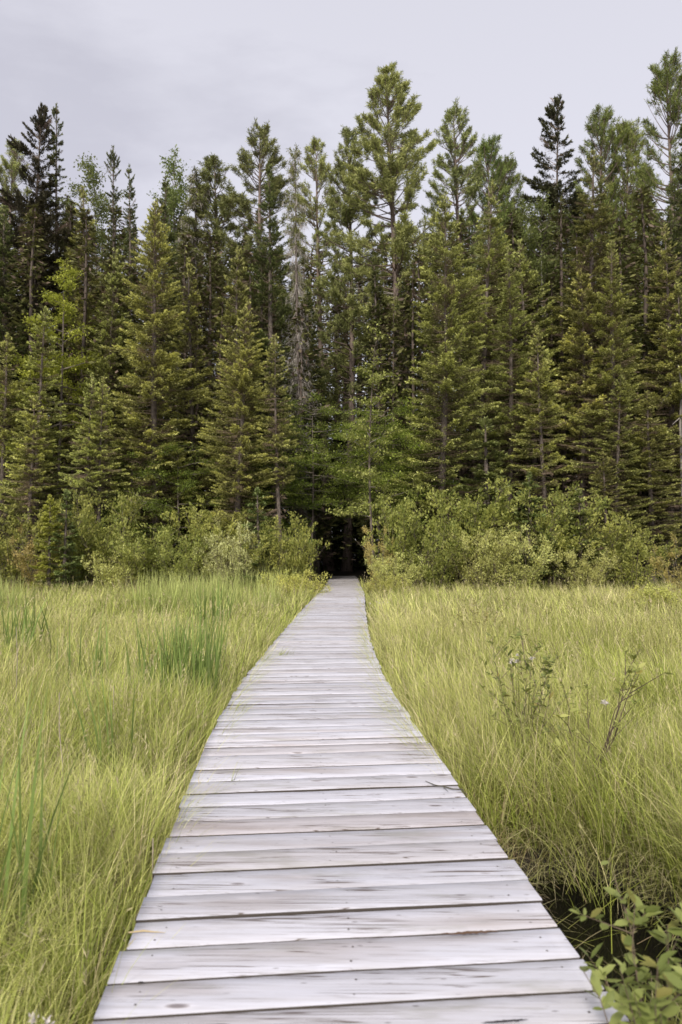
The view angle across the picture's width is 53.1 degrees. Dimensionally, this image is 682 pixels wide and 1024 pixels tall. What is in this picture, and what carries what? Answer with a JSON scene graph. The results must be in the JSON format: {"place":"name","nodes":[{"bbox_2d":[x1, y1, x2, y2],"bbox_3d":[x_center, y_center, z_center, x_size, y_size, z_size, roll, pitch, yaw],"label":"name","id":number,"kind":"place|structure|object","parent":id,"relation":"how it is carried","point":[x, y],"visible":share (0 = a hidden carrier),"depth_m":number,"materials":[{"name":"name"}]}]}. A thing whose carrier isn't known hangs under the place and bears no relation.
{"place":"outdoors","nodes":[
{"label":"outdoors","id":0,"kind":"place"},
{"bbox_2d":[0,0,681,539],"label":"sky","id":1,"kind":"structure","parent":0,"point":[142,78],"materials":[{"name":"grey"}]},
{"bbox_2d":[4,550,681,1023],"bbox_3d":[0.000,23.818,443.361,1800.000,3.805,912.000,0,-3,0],"label":"ground","id":2,"kind":"structure","parent":0,"point":[358,574],"depth_m":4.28,"materials":[{"name":"green plant"}]},
{"bbox_2d":[0,332,42,572],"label":"spruce tree","id":3,"kind":"object","parent":2,"relation":"on","point":[13,384],"visible":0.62,"depth_m":28.75,"materials":[{"name":"green plant"}]},
{"bbox_2d":[0,138,48,425],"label":"pine tree","id":4,"kind":"object","parent":2,"relation":"on","point":[11,167],"visible":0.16,"depth_m":39.16,"materials":[{"name":"green plant"}]},
{"bbox_2d":[0,585,51,661],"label":"cattail clump","id":5,"kind":"object","parent":2,"relation":"on","point":[32,629],"visible":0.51,"depth_m":10.27,"materials":[{"name":"green plant"}]},
{"bbox_2d":[0,395,59,584],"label":"spruce tree","id":6,"kind":"object","parent":2,"relation":"on","point":[30,483],"visible":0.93,"depth_m":27.27,"materials":[{"name":"green plant"}]},
{"bbox_2d":[0,205,61,577],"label":"spruce tree","id":7,"kind":"object","parent":2,"relation":"on","point":[3,275],"visible":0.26,"depth_m":33.98,"materials":[{"name":"green plant"}]},
{"bbox_2d":[6,523,63,588],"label":"shrub","id":8,"kind":"object","parent":2,"relation":"on","point":[22,560],"visible":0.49,"depth_m":24.35,"materials":[{"name":"green plant"}]},
{"bbox_2d":[0,480,71,590],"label":"shrub","id":9,"kind":"object","parent":2,"relation":"on","point":[7,550],"visible":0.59,"depth_m":25.25,"materials":[{"name":"green plant"}]},
{"bbox_2d":[0,305,83,581],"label":"spruce tree","id":10,"kind":"object","parent":2,"relation":"on","point":[45,319],"visible":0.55,"depth_m":28.85,"materials":[{"name":"green plant"}]},
{"bbox_2d":[0,102,88,552],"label":"fir tree","id":11,"kind":"object","parent":2,"relation":"on","point":[17,203],"visible":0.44,"depth_m":36.13,"materials":[{"name":"green plant"}]},
{"bbox_2d":[0,663,89,993],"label":"cattail clump","id":12,"kind":"object","parent":2,"relation":"on","point":[27,851],"visible":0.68,"depth_m":2.92,"materials":[{"name":"green plant"}]},
{"bbox_2d":[29,494,69,591],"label":"larch tree","id":13,"kind":"object","parent":2,"relation":"on","point":[44,559],"visible":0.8,"depth_m":24.16,"materials":[{"name":"green plant"}]},
{"bbox_2d":[0,257,112,559],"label":"maple tree","id":14,"kind":"object","parent":2,"relation":"on","point":[62,319],"visible":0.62,"depth_m":31.34,"materials":[{"name":"plant"}]},
{"bbox_2d":[42,103,79,562],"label":"spruce tree","id":15,"kind":"object","parent":2,"relation":"on","point":[54,135],"visible":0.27,"depth_m":37.25,"materials":[{"name":"green plant"}]},
{"bbox_2d":[36,489,86,593],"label":"spruce tree","id":16,"kind":"object","parent":2,"relation":"on","point":[64,557],"visible":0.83,"depth_m":24.33,"materials":[{"name":"green plant"}]},
{"bbox_2d":[46,185,119,576],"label":"spruce tree","id":17,"kind":"object","parent":2,"relation":"on","point":[69,253],"visible":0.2,"depth_m":36.32,"materials":[{"name":"green plant"}]},
{"bbox_2d":[58,373,112,583],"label":"spruce tree","id":18,"kind":"object","parent":2,"relation":"on","point":[88,453],"visible":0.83,"depth_m":27.68,"materials":[{"name":"green plant"}]},
{"bbox_2d":[53,151,145,509],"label":"broadleaf tree","id":19,"kind":"object","parent":2,"relation":"on","point":[91,176],"visible":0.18,"depth_m":43.86,"materials":[{"name":"green plant"}]},
{"bbox_2d":[54,478,145,587],"bbox_3d":[-9.124,1.068,25.872,3.770,4.760,3.645,1,-3,-21],"label":"shrub","id":20,"kind":"object","parent":2,"relation":"on","point":[89,515],"visible":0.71,"depth_m":25.71,"materials":[{"name":"green plant"}]},
{"bbox_2d":[58,260,147,578],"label":"spruce tree","id":21,"kind":"object","parent":2,"relation":"on","point":[110,358],"visible":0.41,"depth_m":32.09,"materials":[{"name":"green plant"}]},
{"bbox_2d":[63,664,142,785],"bbox_3d":[-1.799,1.693,5.094,0.546,1.100,0.469,1,-3,-26],"label":"cattail clump","id":22,"kind":"object","parent":2,"relation":"on","point":[112,744],"visible":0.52,"depth_m":5.14,"materials":[{"name":"green plant"}]},
{"bbox_2d":[77,376,130,584],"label":"spruce tree","id":23,"kind":"object","parent":2,"relation":"on","point":[98,449],"visible":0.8,"depth_m":27.93,"materials":[{"name":"green plant"}]},
{"bbox_2d":[70,247,150,577],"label":"spruce tree","id":24,"kind":"object","parent":2,"relation":"on","point":[119,257],"visible":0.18,"depth_m":33.62,"materials":[{"name":"green plant"}]},
{"bbox_2d":[100,145,125,466],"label":"spruce tree","id":25,"kind":"object","parent":2,"relation":"on","point":[113,159],"visible":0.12,"depth_m":38.60,"materials":[{"name":"green plant"}]},
{"bbox_2d":[81,540,145,589],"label":"shrub","id":26,"kind":"object","parent":2,"relation":"on","point":[110,576],"visible":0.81,"depth_m":24.52,"materials":[{"name":"green plant"}]},
{"bbox_2d":[75,442,175,572],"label":"maple tree","id":27,"kind":"object","parent":2,"relation":"on","point":[135,473],"visible":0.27,"depth_m":29.02,"materials":[{"name":"green plant"}]},
{"bbox_2d":[83,498,180,589],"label":"shrub","id":28,"kind":"object","parent":2,"relation":"on","point":[144,564],"visible":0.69,"depth_m":24.95,"materials":[{"name":"green plant"}]},
{"bbox_2d":[118,165,145,479],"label":"spruce tree","id":29,"kind":"object","parent":2,"relation":"on","point":[130,197],"visible":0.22,"depth_m":37.45,"materials":[{"name":"green plant"}]},
{"bbox_2d":[76,199,211,583],"bbox_3d":[-8.576,-5.128,30.054,5.914,17.419,4.979,-1,-2,-21],"label":"spruce tree","id":30,"kind":"object","parent":2,"relation":"on","point":[153,377],"visible":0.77,"depth_m":29.49,"materials":[{"name":"green plant"}]},
{"bbox_2d":[0,563,305,620],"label":"cattail bed","id":31,"kind":"object","parent":2,"relation":"on","point":[172,593],"visible":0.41,"depth_m":17.62,"materials":[{"name":"green plant"}]},
{"bbox_2d":[124,175,190,577],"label":"spruce tree","id":32,"kind":"object","parent":2,"relation":"on","point":[172,237],"visible":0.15,"depth_m":35.42,"materials":[{"name":"green plant"}]},
{"bbox_2d":[0,573,326,1023],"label":"meadow grass","id":33,"kind":"structure","parent":2,"relation":"on","point":[101,879],"depth_m":4.89,"materials":[{"name":"green plant"}]},
{"bbox_2d":[93,604,237,709],"bbox_3d":[-1.769,1.648,7.100,1.412,1.401,1.172,2,-4,-35],"label":"cattail clump","id":34,"kind":"object","parent":2,"relation":"on","point":[201,664],"visible":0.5,"depth_m":7.16,"materials":[{"name":"green plant"}]},
{"bbox_2d":[146,527,208,588],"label":"shrub","id":35,"kind":"object","parent":2,"relation":"on","point":[185,564],"visible":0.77,"depth_m":24.79,"materials":[{"name":"green plant"}]},
{"bbox_2d":[143,144,214,458],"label":"broadleaf tree","id":36,"kind":"object","parent":2,"relation":"on","point":[174,198],"visible":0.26,"depth_m":44.05,"materials":[{"name":"green plant"}]},
{"bbox_2d":[126,441,234,582],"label":"maple tree","id":37,"kind":"object","parent":2,"relation":"on","point":[177,484],"visible":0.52,"depth_m":28.74,"materials":[{"name":"green plant"}]},
{"bbox_2d":[165,165,217,561],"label":"spruce tree","id":38,"kind":"object","parent":2,"relation":"on","point":[192,190],"visible":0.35,"depth_m":41.38,"materials":[{"name":"green plant"}]},
{"bbox_2d":[159,257,231,579],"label":"spruce tree","id":39,"kind":"object","parent":2,"relation":"on","point":[207,371],"visible":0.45,"depth_m":32.14,"materials":[{"name":"green plant"}]},
{"bbox_2d":[160,495,254,585],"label":"shrub","id":40,"kind":"object","parent":2,"relation":"on","point":[192,528],"visible":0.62,"depth_m":26.18,"materials":[{"name":"green plant"}]},
{"bbox_2d":[165,151,280,509],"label":"pine tree","id":41,"kind":"object","parent":2,"relation":"on","point":[211,163],"visible":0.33,"depth_m":41.53,"materials":[{"name":"green plant"}]},
{"bbox_2d":[189,246,276,581],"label":"spruce tree","id":42,"kind":"object","parent":2,"relation":"on","point":[233,316],"visible":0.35,"depth_m":30.95,"materials":[{"name":"green plant"}]},
{"bbox_2d":[192,517,274,586],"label":"willow shrub","id":43,"kind":"object","parent":2,"relation":"on","point":[233,557],"visible":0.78,"depth_m":24.64,"materials":[{"name":"green plant"}]},
{"bbox_2d":[196,301,283,575],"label":"spruce tree","id":44,"kind":"object","parent":2,"relation":"on","point":[238,382],"visible":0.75,"depth_m":27.97,"materials":[{"name":"green plant"}]},
{"bbox_2d":[228,487,282,585],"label":"spruce tree","id":45,"kind":"object","parent":2,"relation":"on","point":[256,530],"visible":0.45,"depth_m":25.39,"materials":[{"name":"green plant"}]},
{"bbox_2d":[204,118,321,439],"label":"pine tree","id":46,"kind":"object","parent":2,"relation":"on","point":[261,152],"visible":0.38,"depth_m":40.22,"materials":[{"name":"green plant"}]},
{"bbox_2d":[234,520,306,583],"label":"shrub","id":47,"kind":"object","parent":2,"relation":"on","point":[259,551],"visible":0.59,"depth_m":24.78,"materials":[{"name":"green plant"}]},
{"bbox_2d":[217,428,325,572],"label":"maple tree","id":48,"kind":"object","parent":2,"relation":"on","point":[292,498],"visible":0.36,"depth_m":29.20,"materials":[{"name":"green plant"}]},
{"bbox_2d":[230,163,324,572],"bbox_3d":[-3.212,-6.855,33.056,4.743,21.090,4.436,2,-4,-38],"label":"spruce tree","id":49,"kind":"object","parent":2,"relation":"on","point":[286,310],"visible":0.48,"depth_m":33.19,"materials":[{"name":"green plant"}]},
{"bbox_2d":[253,333,303,574],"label":"spruce tree","id":50,"kind":"object","parent":2,"relation":"on","point":[276,444],"visible":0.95,"depth_m":27.83,"materials":[{"name":"green plant"}]},
{"bbox_2d":[259,511,329,582],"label":"shrub","id":51,"kind":"object","parent":2,"relation":"on","point":[304,542],"visible":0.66,"depth_m":25.07,"materials":[{"name":"green plant"}]},
{"bbox_2d":[281,143,324,578],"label":"spruce tree","id":52,"kind":"object","parent":2,"relation":"on","point":[299,221],"visible":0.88,"depth_m":33.09,"materials":[{"name":"grey plant"}]},
{"bbox_2d":[245,392,377,581],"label":"maple tree","id":53,"kind":"object","parent":2,"relation":"on","point":[311,455],"visible":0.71,"depth_m":29.51,"materials":[{"name":"green plant"}]},
{"bbox_2d":[282,287,357,577],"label":"spruce tree","id":54,"kind":"object","parent":2,"relation":"on","point":[316,568],"visible":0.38,"depth_m":34.94,"materials":[{"name":"green plant"}]},
{"bbox_2d":[276,135,368,570],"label":"pine tree","id":55,"kind":"object","parent":2,"relation":"on","point":[323,170],"visible":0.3,"depth_m":42.68,"materials":[{"name":"green plant"}]},
{"bbox_2d":[0,173,681,585],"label":"forest interior","id":56,"kind":"object","parent":2,"relation":"on","point":[384,363],"visible":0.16,"depth_m":34.69,"materials":[{"name":"green plant"}]},
{"bbox_2d":[303,124,392,571],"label":"pine tree","id":57,"kind":"object","parent":2,"relation":"on","point":[346,214],"visible":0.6,"depth_m":40.55,"materials":[{"name":"green plant"}]},
{"bbox_2d":[92,575,628,1023],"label":"boardwalk","id":58,"kind":"structure","parent":2,"relation":"on","point":[357,875],"depth_m":2.93,"materials":[{"name":"grey wood"}]},
{"bbox_2d":[325,318,416,563],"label":"young tree","id":59,"kind":"object","parent":2,"relation":"on","point":[355,508],"visible":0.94,"depth_m":27.68,"materials":[{"name":"green plant"}]},
{"bbox_2d":[341,258,405,575],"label":"spruce tree","id":60,"kind":"object","parent":2,"relation":"on","point":[375,290],"visible":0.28,"depth_m":36.12,"materials":[{"name":"green plant"}]},
{"bbox_2d":[327,420,437,558],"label":"maple tree","id":61,"kind":"object","parent":2,"relation":"on","point":[387,478],"visible":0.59,"depth_m":29.34,"materials":[{"name":"green plant"}]},
{"bbox_2d":[314,396,453,569],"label":"maple tree","id":62,"kind":"object","parent":2,"relation":"on","point":[403,437],"visible":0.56,"depth_m":29.86,"materials":[{"name":"green plant"}]},
{"bbox_2d":[330,61,458,570],"bbox_3d":[3.102,-11.016,38.484,7.090,29.570,7.274,-2,-3,27],"label":"pine tree","id":63,"kind":"object","parent":2,"relation":"on","point":[387,186],"visible":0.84,"depth_m":37.88,"materials":[{"name":"green plant"}]},
{"bbox_2d":[364,543,426,590],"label":"shrub","id":64,"kind":"object","parent":2,"relation":"on","point":[382,567],"visible":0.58,"depth_m":23.81,"materials":[{"name":"green plant"}]},
{"bbox_2d":[359,482,449,588],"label":"shrub","id":65,"kind":"object","parent":2,"relation":"on","point":[403,514],"visible":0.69,"depth_m":25.47,"materials":[{"name":"green plant"}]},
{"bbox_2d":[373,277,438,578],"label":"spruce tree","id":66,"kind":"object","parent":2,"relation":"on","point":[391,384],"visible":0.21,"depth_m":34.18,"materials":[{"name":"green plant"}]},
{"bbox_2d":[392,504,473,593],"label":"shrub","id":67,"kind":"object","parent":2,"relation":"on","point":[429,575],"visible":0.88,"depth_m":24.61,"materials":[{"name":"green plant"}]},
{"bbox_2d":[372,193,507,586],"bbox_3d":[4.403,-5.304,29.617,6.654,17.897,5.019,0,-3,-2],"label":"spruce tree","id":68,"kind":"object","parent":2,"relation":"on","point":[445,361],"visible":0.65,"depth_m":29.23,"materials":[{"name":"green plant"}]},
{"bbox_2d":[416,96,505,571],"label":"pine tree","id":69,"kind":"object","parent":2,"relation":"on","point":[469,190],"visible":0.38,"depth_m":41.15,"materials":[{"name":"green plant"}]},
{"bbox_2d":[430,179,527,516],"bbox_3d":[6.756,-6.408,33.204,4.825,20.065,5.454,3,-4,-44],"label":"spruce tree","id":70,"kind":"object","parent":2,"relation":"on","point":[485,317],"visible":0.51,"depth_m":33.15,"materials":[{"name":"green plant"}]},
{"bbox_2d":[421,470,537,589],"bbox_3d":[5.269,0.939,26.359,4.291,5.035,4.484,2,-4,-36],"label":"shrub","id":71,"kind":"object","parent":2,"relation":"on","point":[489,512],"visible":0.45,"depth_m":25.58,"materials":[{"name":"green plant"}]},
{"bbox_2d":[440,525,524,591],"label":"shrub","id":72,"kind":"object","parent":2,"relation":"on","point":[478,571],"visible":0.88,"depth_m":24.14,"materials":[{"name":"green plant"}]},
{"bbox_2d":[440,134,533,565],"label":"pine tree","id":73,"kind":"object","parent":2,"relation":"on","point":[485,149],"visible":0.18,"depth_m":43.15,"materials":[{"name":"green plant"}]},
{"bbox_2d":[450,416,526,583],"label":"spruce tree","id":74,"kind":"object","parent":2,"relation":"on","point":[485,474],"visible":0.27,"depth_m":27.50,"materials":[{"name":"green plant"}]},
{"bbox_2d":[471,246,550,568],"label":"spruce tree","id":75,"kind":"object","parent":2,"relation":"on","point":[511,419],"visible":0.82,"depth_m":30.97,"materials":[{"name":"green plant"}]},
{"bbox_2d":[473,511,559,593],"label":"shrub","id":76,"kind":"object","parent":2,"relation":"on","point":[528,574],"visible":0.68,"depth_m":24.13,"materials":[{"name":"green plant"}]},
{"bbox_2d":[479,151,555,471],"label":"pine tree","id":77,"kind":"object","parent":2,"relation":"on","point":[512,181],"visible":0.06,"depth_m":44.45,"materials":[{"name":"green plant"}]},
{"bbox_2d":[478,627,580,775],"bbox_3d":[1.400,1.542,5.284,0.662,1.283,0.788,1,-3,-24],"label":"meadow shrub","id":78,"kind":"object","parent":2,"relation":"on","point":[546,671],"visible":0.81,"depth_m":5.20,"materials":[{"name":"green plant"}]},
{"bbox_2d":[485,237,574,582],"bbox_3d":[9.020,-4.805,32.467,4.305,17.053,3.425,-3,-4,27],"label":"spruce tree","id":79,"kind":"object","parent":2,"relation":"on","point":[532,276],"visible":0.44,"depth_m":32.47,"materials":[{"name":"green plant"}]},
{"bbox_2d":[502,472,557,590],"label":"spruce tree","id":80,"kind":"object","parent":2,"relation":"on","point":[528,508],"visible":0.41,"depth_m":25.47,"materials":[{"name":"green plant"}]},
{"bbox_2d":[509,325,588,586],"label":"spruce tree","id":81,"kind":"object","parent":2,"relation":"on","point":[539,375],"visible":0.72,"depth_m":29.29,"materials":[{"name":"green plant"}]},
{"bbox_2d":[511,189,586,517],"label":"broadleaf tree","id":82,"kind":"object","parent":2,"relation":"on","point":[532,237],"visible":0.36,"depth_m":37.71,"materials":[{"name":"green plant"}]},
{"bbox_2d":[488,481,614,587],"bbox_3d":[7.713,1.129,26.395,4.407,4.665,4.284,0,-3,1],"label":"shrub","id":83,"kind":"object","parent":2,"relation":"on","point":[560,513],"visible":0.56,"depth_m":25.25,"materials":[{"name":"green plant"}]},
{"bbox_2d":[506,93,635,520],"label":"fir tree","id":84,"kind":"object","parent":2,"relation":"on","point":[554,187],"visible":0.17,"depth_m":41.42,"materials":[{"name":"green plant"}]},
{"bbox_2d":[549,489,615,587],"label":"spruce tree","id":85,"kind":"object","parent":2,"relation":"on","point":[582,514],"visible":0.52,"depth_m":25.20,"materials":[{"name":"green plant"}]},
{"bbox_2d":[547,544,618,591],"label":"shrub","id":86,"kind":"object","parent":2,"relation":"on","point":[592,575],"visible":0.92,"depth_m":24.02,"materials":[{"name":"green plant"}]},
{"bbox_2d":[536,488,638,587],"bbox_3d":[9.312,1.216,25.936,4.012,4.323,4.801,1,-5,-3],"label":"shrub","id":87,"kind":"object","parent":2,"relation":"on","point":[575,544],"visible":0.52,"depth_m":25.17,"materials":[{"name":"green plant"}]},
{"bbox_2d":[547,261,629,573],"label":"spruce tree","id":88,"kind":"object","parent":2,"relation":"on","point":[568,342],"visible":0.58,"depth_m":30.58,"materials":[{"name":"green plant"}]},
{"bbox_2d":[540,149,653,537],"bbox_3d":[11.800,-6.621,31.591,5.081,20.556,5.080,-1,-2,27],"label":"spruce tree","id":89,"kind":"object","parent":2,"relation":"on","point":[591,254],"visible":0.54,"depth_m":31.34,"materials":[{"name":"green plant"}]},
{"bbox_2d":[552,103,653,468],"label":"pine tree","id":90,"kind":"object","parent":2,"relation":"on","point":[595,127],"visible":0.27,"depth_m":40.24,"materials":[{"name":"green plant"}]},
{"bbox_2d":[553,239,661,581],"bbox_3d":[11.764,-4.177,29.913,4.238,15.459,4.804,-3,-4,41],"label":"spruce tree","id":91,"kind":"object","parent":2,"relation":"on","point":[611,353],"visible":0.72,"depth_m":29.43,"materials":[{"name":"green plant"}]},
{"bbox_2d":[585,450,630,584],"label":"spruce tree","id":92,"kind":"object","parent":2,"relation":"on","point":[601,482],"visible":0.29,"depth_m":27.44,"materials":[{"name":"green plant"}]},
{"bbox_2d":[546,646,673,807],"bbox_3d":[1.777,1.556,4.708,0.711,1.198,0.735,0,-3,0],"label":"meadow shrub","id":93,"kind":"object","parent":2,"relation":"on","point":[638,671],"visible":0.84,"depth_m":4.68,"materials":[{"name":"green plant"}]},
{"bbox_2d":[569,859,681,1023],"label":"leafy bush","id":94,"kind":"object","parent":2,"relation":"on","point":[662,1006],"visible":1,"depth_m":2.04,"materials":[{"name":"green plant"}]},
{"bbox_2d":[583,374,667,578],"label":"spruce tree","id":95,"kind":"object","parent":2,"relation":"on","point":[617,475],"visible":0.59,"depth_m":28.28,"materials":[{"name":"green plant"}]},
{"bbox_2d":[584,115,673,571],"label":"pine tree","id":96,"kind":"object","parent":2,"relation":"on","point":[632,137],"visible":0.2,"depth_m":40.26,"materials":[{"name":"green plant"}]},
{"bbox_2d":[601,528,677,591],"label":"shrub","id":97,"kind":"object","parent":2,"relation":"on","point":[635,569],"visible":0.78,"depth_m":24.76,"materials":[{"name":"green plant"}]},
{"bbox_2d":[609,47,681,564],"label":"pine tree","id":98,"kind":"object","parent":2,"relation":"on","point":[661,82],"visible":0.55,"depth_m":37.64,"materials":[{"name":"green plant"}]},
{"bbox_2d":[620,267,678,577],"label":"spruce tree","id":99,"kind":"object","parent":2,"relation":"on","point":[651,345],"visible":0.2,"depth_m":32.90,"materials":[{"name":"green plant"}]},
{"bbox_2d":[620,390,681,584],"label":"spruce tree","id":100,"kind":"object","parent":2,"relation":"on","point":[650,479],"visible":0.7,"depth_m":28.28,"materials":[{"name":"green plant"}]},
{"bbox_2d":[627,223,681,585],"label":"spruce tree","id":101,"kind":"object","parent":2,"relation":"on","point":[668,295],"visible":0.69,"depth_m":30.84,"materials":[{"name":"green plant"}]},
{"bbox_2d":[627,112,681,583],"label":"spruce tree","id":102,"kind":"object","parent":2,"relation":"on","point":[677,193],"visible":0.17,"depth_m":32.04,"materials":[{"name":"green plant"}]},
{"bbox_2d":[646,279,681,559],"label":"spruce tree","id":103,"kind":"object","parent":2,"relation":"on","point":[679,397],"visible":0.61,"depth_m":30.34,"materials":[{"name":"green plant"}]},
{"bbox_2d":[530,876,681,1023],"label":"water","id":104,"kind":"structure","parent":0,"point":[653,949],"depth_m":3.64,"materials":[{"name":"black liquid"}]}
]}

